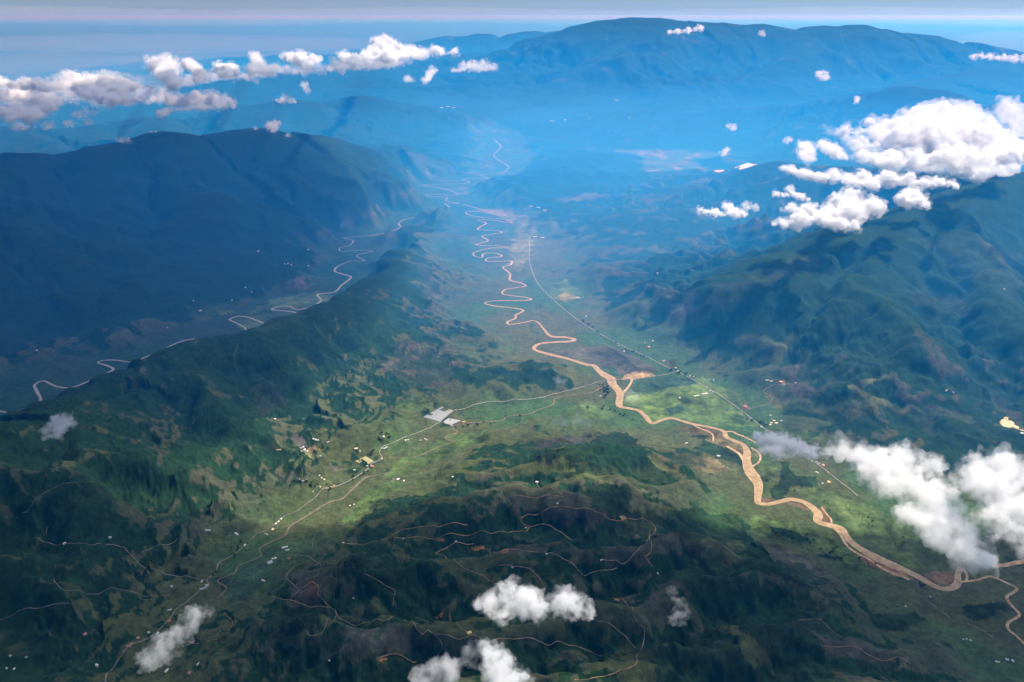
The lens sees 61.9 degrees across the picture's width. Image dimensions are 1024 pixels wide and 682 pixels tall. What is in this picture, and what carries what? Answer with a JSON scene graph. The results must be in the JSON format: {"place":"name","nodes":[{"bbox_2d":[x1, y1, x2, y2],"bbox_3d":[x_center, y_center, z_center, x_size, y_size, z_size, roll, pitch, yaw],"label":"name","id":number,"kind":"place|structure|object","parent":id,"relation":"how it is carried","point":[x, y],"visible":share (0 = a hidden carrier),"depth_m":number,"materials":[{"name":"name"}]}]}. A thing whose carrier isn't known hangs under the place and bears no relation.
{"place":"outdoors","nodes":[
{"label":"outdoors","id":0,"kind":"place"},
{"bbox_2d":[0,603,68,619],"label":"dirt road","id":1,"kind":"structure","parent":0,"point":[30,607],"depth_m":5784.55,"materials":[{"name":"brown soil"}]},
{"bbox_2d":[16,481,94,517],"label":"dirt road","id":2,"kind":"structure","parent":0,"point":[43,493],"depth_m":6793.14,"materials":[{"name":"brown soil"}]},
{"bbox_2d":[32,537,97,545],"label":"dirt road","id":3,"kind":"structure","parent":0,"point":[61,543],"depth_m":6443.59,"materials":[{"name":"brown soil"}]},
{"bbox_2d":[53,579,168,596],"bbox_3d":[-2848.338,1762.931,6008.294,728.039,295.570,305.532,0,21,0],"label":"dirt road","id":4,"kind":"structure","parent":0,"point":[109,588],"depth_m":6105.85,"materials":[{"name":"brown soil"}]},
{"bbox_2d":[105,544,205,580],"bbox_3d":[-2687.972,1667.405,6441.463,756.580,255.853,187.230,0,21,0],"label":"dirt road","id":5,"kind":"structure","parent":0,"point":[148,564],"depth_m":6428.07,"materials":[{"name":"brown soil"}]},
{"bbox_2d":[188,613,232,643],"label":"dirt road","id":6,"kind":"structure","parent":0,"point":[219,636],"depth_m":5747.60,"materials":[{"name":"brown soil"}]},
{"bbox_2d":[105,488,322,681],"bbox_3d":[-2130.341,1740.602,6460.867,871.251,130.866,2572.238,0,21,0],"label":"valley road","id":7,"kind":"structure","parent":0,"point":[199,590],"depth_m":6257.70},
{"bbox_2d":[0,51,493,127],"bbox_3d":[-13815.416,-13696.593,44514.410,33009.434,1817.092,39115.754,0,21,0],"label":"mountain","id":8,"kind":"structure","parent":0,"point":[319,82],"depth_m":39090.57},
{"bbox_2d":[0,228,498,671],"bbox_3d":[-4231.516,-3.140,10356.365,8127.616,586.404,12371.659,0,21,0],"label":"hill","id":9,"kind":"structure","parent":0,"point":[181,443],"depth_m":8094.45,"materials":[{"name":"green plant"}]},
{"bbox_2d":[0,139,508,412],"bbox_3d":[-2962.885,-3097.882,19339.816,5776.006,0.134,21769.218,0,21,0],"label":"river","id":10,"kind":"structure","parent":0,"point":[112,368],"depth_m":12374.54,"materials":[{"name":"liquid"}]},
{"bbox_2d":[0,95,598,154],"bbox_3d":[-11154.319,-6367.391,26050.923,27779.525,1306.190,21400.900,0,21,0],"label":"mountain","id":11,"kind":"structure","parent":0,"point":[370,118],"depth_m":27723.62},
{"bbox_2d":[294,581,330,607],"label":"dirt road","id":12,"kind":"structure","parent":0,"point":[317,594],"depth_m":6067.41,"materials":[{"name":"brown soil"}]},
{"bbox_2d":[81,31,556,74],"bbox_3d":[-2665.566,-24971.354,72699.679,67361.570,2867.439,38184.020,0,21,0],"label":"mountain","id":13,"kind":"structure","parent":0,"point":[471,43],"depth_m":67693.20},
{"bbox_2d":[0,128,649,347],"bbox_3d":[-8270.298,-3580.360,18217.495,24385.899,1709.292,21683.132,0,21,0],"label":"mountain","id":14,"kind":"structure","parent":0,"point":[163,226],"depth_m":15964.61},
{"bbox_2d":[273,596,495,649],"bbox_3d":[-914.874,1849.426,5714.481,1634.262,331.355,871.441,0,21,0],"label":"dirt road","id":15,"kind":"structure","parent":0,"point":[405,620],"depth_m":5398.81,"materials":[{"name":"brown soil"}]},
{"bbox_2d":[332,422,438,487],"bbox_3d":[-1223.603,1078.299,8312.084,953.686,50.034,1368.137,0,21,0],"label":"farm road","id":16,"kind":"structure","parent":0,"point":[381,455],"depth_m":8343.15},
{"bbox_2d":[376,653,416,662],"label":"dirt road","id":17,"kind":"structure","parent":0,"point":[397,654],"depth_m":5313.79,"materials":[{"name":"brown soil"}]},
{"bbox_2d":[344,522,467,544],"bbox_3d":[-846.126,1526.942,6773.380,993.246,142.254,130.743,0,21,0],"label":"dirt road","id":18,"kind":"structure","parent":0,"point":[410,528],"depth_m":6778.98,"materials":[{"name":"brown soil"}]},
{"bbox_2d":[216,387,606,598],"bbox_3d":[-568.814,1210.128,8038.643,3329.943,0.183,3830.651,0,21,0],"label":"stream","id":19,"kind":"structure","parent":0,"point":[357,484],"depth_m":7690.73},
{"bbox_2d":[435,635,441,671],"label":"dirt road","id":20,"kind":"structure","parent":0,"point":[438,654],"depth_m":5323.35,"materials":[{"name":"brown soil"}]},
{"bbox_2d":[435,542,493,581],"bbox_3d":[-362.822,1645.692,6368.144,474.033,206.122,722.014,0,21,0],"label":"dirt road","id":21,"kind":"structure","parent":0,"point":[459,564],"depth_m":6193.04,"materials":[{"name":"brown soil"}]},
{"bbox_2d":[390,524,572,539],"bbox_3d":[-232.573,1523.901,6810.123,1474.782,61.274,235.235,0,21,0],"label":"dirt road","id":22,"kind":"structure","parent":0,"point":[486,531],"depth_m":6782.26,"materials":[{"name":"brown soil"}]},
{"bbox_2d":[0,436,973,681],"bbox_3d":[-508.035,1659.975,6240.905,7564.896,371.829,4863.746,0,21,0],"label":"hill","id":23,"kind":"structure","parent":0,"point":[707,605],"depth_m":5907.43,"materials":[{"name":"green plant"}]},
{"bbox_2d":[472,547,545,552],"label":"dirt road","id":24,"kind":"structure","parent":0,"point":[505,550],"depth_m":6239.64,"materials":[{"name":"brown soil"}]},
{"bbox_2d":[0,19,1023,681],"bbox_3d":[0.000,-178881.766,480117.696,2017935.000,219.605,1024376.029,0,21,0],"label":"valley floor","id":25,"kind":"structure","parent":0,"point":[936,517],"depth_m":9163.73,"materials":[{"name":"green plant"}]},
{"bbox_2d":[355,456,373,463],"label":"greenhouse","id":26,"kind":"object","parent":25,"relation":"on","point":[367,460],"visible":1,"depth_m":8170.92,"materials":[{"name":"plastic"}]},
{"bbox_2d":[424,407,452,421],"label":"greenhouse","id":27,"kind":"object","parent":25,"relation":"on","point":[440,415],"visible":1,"depth_m":9043.33,"materials":[{"name":"plastic"}]},
{"bbox_2d":[443,418,459,424],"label":"greenhouse","id":28,"kind":"object","parent":25,"relation":"on","point":[449,421],"visible":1,"depth_m":8974.09,"materials":[{"name":"plastic"}]},
{"bbox_2d":[0,0,1023,45],"label":"sky","id":29,"kind":"structure","parent":0,"point":[9,9],"materials":[{"name":"blue"}]},
{"bbox_2d":[440,380,604,421],"bbox_3d":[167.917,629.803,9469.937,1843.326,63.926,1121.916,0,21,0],"label":"farm road","id":30,"kind":"structure","parent":0,"point":[523,399],"depth_m":9417.61,"materials":[{"name":"beige soil"}]},
{"bbox_2d":[499,564,548,594],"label":"dirt road","id":31,"kind":"structure","parent":0,"point":[530,569],"depth_m":6054.33,"materials":[{"name":"brown soil"}]},
{"bbox_2d":[483,637,602,655],"bbox_3d":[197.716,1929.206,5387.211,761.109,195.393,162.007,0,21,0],"label":"dirt road","id":32,"kind":"structure","parent":0,"point":[541,642],"depth_m":5379.00,"materials":[{"name":"brown soil"}]},
{"bbox_2d":[552,553,616,575],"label":"dirt road","id":33,"kind":"structure","parent":0,"point":[578,570],"depth_m":6148.10,"materials":[{"name":"brown soil"}]},
{"bbox_2d":[520,506,655,564],"bbox_3d":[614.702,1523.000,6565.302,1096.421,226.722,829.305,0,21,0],"label":"dirt road","id":34,"kind":"structure","parent":0,"point":[603,514],"depth_m":6897.78,"materials":[{"name":"brown soil"}]},
{"bbox_2d":[574,598,644,679],"bbox_3d":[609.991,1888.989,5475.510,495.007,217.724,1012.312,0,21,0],"label":"dirt road","id":35,"kind":"structure","parent":0,"point":[636,655],"depth_m":5200.95,"materials":[{"name":"brown soil"}]},
{"bbox_2d":[592,618,634,646],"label":"dirt road","id":36,"kind":"structure","parent":0,"point":[615,628],"depth_m":5497.81,"materials":[{"name":"brown soil"}]},
{"bbox_2d":[602,530,650,564],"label":"dirt road","id":37,"kind":"structure","parent":0,"point":[629,559],"depth_m":6221.69,"materials":[{"name":"brown soil"}]},
{"bbox_2d":[622,377,632,392],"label":"stream","id":38,"kind":"structure","parent":0,"point":[629,385],"depth_m":9891.70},
{"bbox_2d":[297,17,1023,125],"bbox_3d":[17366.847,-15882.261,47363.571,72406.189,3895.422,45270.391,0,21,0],"label":"mountain","id":39,"kind":"structure","parent":0,"point":[572,75],"depth_m":42857.06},
{"bbox_2d":[529,237,857,495],"bbox_3d":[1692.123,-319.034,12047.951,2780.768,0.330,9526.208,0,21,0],"label":"paved road","id":40,"kind":"structure","parent":0,"point":[683,374],"depth_m":10094.38,"materials":[{"name":"grey asphalt"}]},
{"bbox_2d":[693,425,713,441],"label":"stream","id":41,"kind":"structure","parent":0,"point":[708,431],"depth_m":8752.48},
{"bbox_2d":[399,161,1023,539],"bbox_3d":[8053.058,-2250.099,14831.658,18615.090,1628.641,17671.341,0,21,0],"label":"mountain","id":42,"kind":"structure","parent":0,"point":[878,312],"depth_m":10877.84,"materials":[{"name":"plant"}]},
{"bbox_2d":[735,163,756,168],"bbox_3d":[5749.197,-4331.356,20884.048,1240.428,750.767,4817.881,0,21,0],"label":"quarry","id":43,"kind":"structure","parent":42,"relation":"on","point":[746,165],"depth_m":20235.30,"materials":[{"name":"white"}]},
{"bbox_2d":[462,204,961,590],"bbox_3d":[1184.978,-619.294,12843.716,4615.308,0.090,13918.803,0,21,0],"label":"riverbank","id":44,"kind":"structure","parent":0,"point":[749,477],"depth_m":8223.96,"materials":[{"name":"beige sand"}]},
{"bbox_2d":[463,204,963,589],"bbox_3d":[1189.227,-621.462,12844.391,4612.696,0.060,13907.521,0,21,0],"label":"river","id":45,"kind":"structure","parent":0,"point":[755,477],"depth_m":7934.23,"materials":[{"name":"liquid"}]},
{"bbox_2d":[726,446,742,460],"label":"stream","id":46,"kind":"structure","parent":0,"point":[738,453],"depth_m":8352.90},
{"bbox_2d":[726,431,756,442],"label":"stream","id":47,"kind":"structure","parent":0,"point":[741,435],"depth_m":8688.38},
{"bbox_2d":[751,447,761,466],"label":"stream","id":48,"kind":"structure","parent":0,"point":[759,458],"depth_m":8246.91,"materials":[{"name":"beige liquid"}]},
{"bbox_2d":[528,86,1023,174],"bbox_3d":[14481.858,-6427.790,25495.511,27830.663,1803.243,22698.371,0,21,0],"label":"mountain","id":49,"kind":"structure","parent":0,"point":[906,128],"depth_m":26053.19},
{"bbox_2d":[829,645,910,663],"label":"dirt road","id":50,"kind":"structure","parent":0,"point":[873,656],"depth_m":5453.11,"materials":[{"name":"brown soil"}]},
{"bbox_2d":[831,527,909,579],"bbox_3d":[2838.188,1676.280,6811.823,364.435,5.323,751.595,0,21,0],"label":"stream","id":51,"kind":"structure","parent":0,"point":[844,541],"depth_m":6764.95,"materials":[{"name":"brown liquid"}]},
{"bbox_2d":[960,575,1023,643],"bbox_3d":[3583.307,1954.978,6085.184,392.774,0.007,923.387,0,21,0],"label":"stream","id":52,"kind":"structure","parent":0,"point":[1008,622],"depth_m":6259.02,"materials":[{"name":"water"}]},
{"bbox_2d":[990,559,1023,567],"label":"stream","id":53,"kind":"structure","parent":0,"point":[1016,562],"depth_m":6647.26,"materials":[{"name":"brown liquid"}]},
{"bbox_2d":[1000,417,1023,430],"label":"quarry","id":54,"kind":"structure","parent":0,"point":[1006,423],"depth_m":8552.39,"materials":[{"name":"beige stone"}]}
]}

